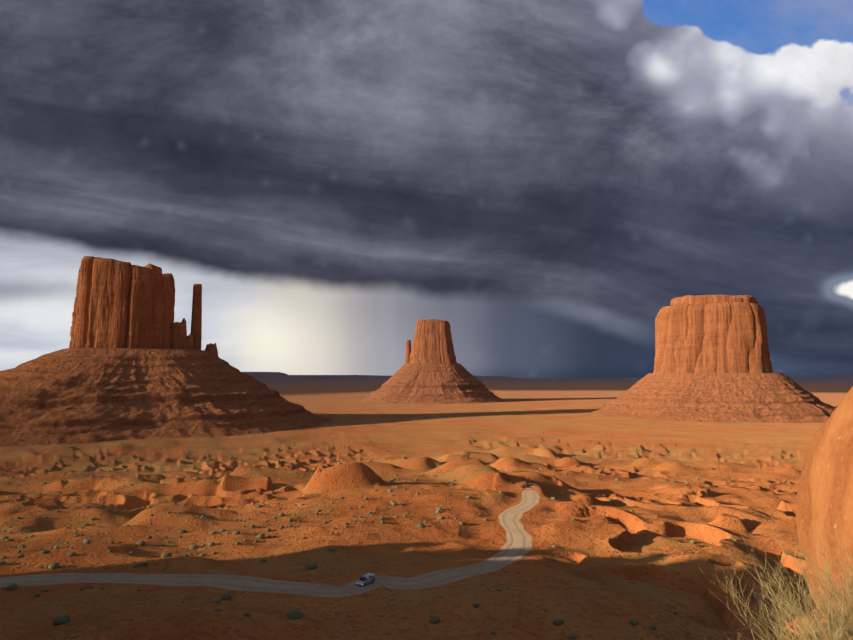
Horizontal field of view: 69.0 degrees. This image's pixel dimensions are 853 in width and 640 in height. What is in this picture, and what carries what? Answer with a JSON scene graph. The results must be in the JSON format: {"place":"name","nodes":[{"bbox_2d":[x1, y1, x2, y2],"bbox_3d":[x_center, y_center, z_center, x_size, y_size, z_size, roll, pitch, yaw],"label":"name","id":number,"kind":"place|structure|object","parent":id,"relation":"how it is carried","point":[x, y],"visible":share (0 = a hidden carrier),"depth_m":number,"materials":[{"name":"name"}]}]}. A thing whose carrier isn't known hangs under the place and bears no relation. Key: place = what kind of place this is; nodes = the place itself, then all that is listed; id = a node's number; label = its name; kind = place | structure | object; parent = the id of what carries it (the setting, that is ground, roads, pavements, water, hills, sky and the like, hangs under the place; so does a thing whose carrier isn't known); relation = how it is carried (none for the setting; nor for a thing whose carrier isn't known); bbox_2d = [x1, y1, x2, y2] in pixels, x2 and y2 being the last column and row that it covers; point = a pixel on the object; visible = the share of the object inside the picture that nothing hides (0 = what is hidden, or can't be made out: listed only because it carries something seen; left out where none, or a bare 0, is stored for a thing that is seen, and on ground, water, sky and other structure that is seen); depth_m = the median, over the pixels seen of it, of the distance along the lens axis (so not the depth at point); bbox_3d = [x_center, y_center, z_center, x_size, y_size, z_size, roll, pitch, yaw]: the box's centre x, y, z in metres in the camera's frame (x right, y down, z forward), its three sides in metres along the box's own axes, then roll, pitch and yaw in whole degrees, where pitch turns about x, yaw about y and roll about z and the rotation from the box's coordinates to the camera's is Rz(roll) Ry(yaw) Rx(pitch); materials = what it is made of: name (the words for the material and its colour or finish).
{"place":"outdoors","nodes":[
{"label":"outdoors","id":0,"kind":"place"},
{"bbox_2d":[0,483,540,597],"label":"road","id":1,"kind":"structure","parent":0,"point":[517,545],"depth_m":130.76,"materials":[{"name":"grey asphalt"}]},
{"bbox_2d":[356,572,374,586],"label":"car","id":2,"kind":"object","parent":1,"relation":"on","point":[364,580],"visible":0.9,"depth_m":126.52,"materials":[{"name":"silver metal"}]},
{"bbox_2d":[0,372,852,639],"bbox_3d":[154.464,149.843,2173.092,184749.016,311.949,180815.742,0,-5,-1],"label":"ground","id":3,"kind":"structure","parent":0,"point":[610,575],"depth_m":209.34,"materials":[{"name":"orange sand"}]},
{"bbox_2d":[0,348,333,446],"bbox_3d":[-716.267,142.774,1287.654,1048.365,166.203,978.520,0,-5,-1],"label":"talus slope","id":4,"kind":"structure","parent":3,"relation":"on","point":[75,395],"depth_m":1130.95,"materials":[{"name":"brown stone"}]},
{"bbox_2d":[69,256,217,354],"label":"butte","id":5,"kind":"object","parent":4,"relation":"on","point":[119,304],"visible":0.77,"depth_m":1289.94,"materials":[{"name":"brown stone"}]},
{"bbox_2d":[0,421,794,638],"bbox_3d":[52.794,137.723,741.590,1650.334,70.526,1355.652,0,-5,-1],"label":"shrubs","id":6,"kind":"object","parent":3,"relation":"on","point":[65,618],"visible":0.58,"depth_m":171.88,"materials":[{"name":"green plant"}]},
{"bbox_2d":[358,363,507,403],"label":"talus slope","id":7,"kind":"structure","parent":3,"relation":"on","point":[427,383],"depth_m":2519.08,"materials":[{"name":"brown stone"}]},
{"bbox_2d":[405,319,456,364],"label":"butte","id":8,"kind":"object","parent":7,"relation":"on","point":[432,342],"visible":0.88,"depth_m":2637.71,"materials":[{"name":"brown stone"}]},
{"bbox_2d":[591,373,835,422],"bbox_3d":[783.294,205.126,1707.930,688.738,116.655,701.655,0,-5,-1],"label":"talus slope","id":9,"kind":"structure","parent":3,"relation":"on","point":[745,397],"depth_m":1520.44,"materials":[{"name":"brown stone"}]},
{"bbox_2d":[653,295,772,372],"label":"butte","id":10,"kind":"object","parent":9,"relation":"on","point":[711,334],"visible":0.83,"depth_m":1632.60,"materials":[{"name":"stone"}]},
{"bbox_2d":[695,511,852,639],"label":"dry grass","id":11,"kind":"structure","parent":3,"relation":"on","point":[843,620],"depth_m":2.97,"materials":[{"name":"beige plant"}]},
{"bbox_2d":[796,386,852,636],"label":"boulder","id":12,"kind":"object","parent":3,"relation":"on","point":[825,493],"visible":0.75,"depth_m":3.73,"materials":[{"name":"stone"}]},
{"bbox_2d":[0,0,852,377],"label":"sky","id":13,"kind":"structure","parent":0,"point":[538,180],"materials":[{"name":"grey"}]}
]}

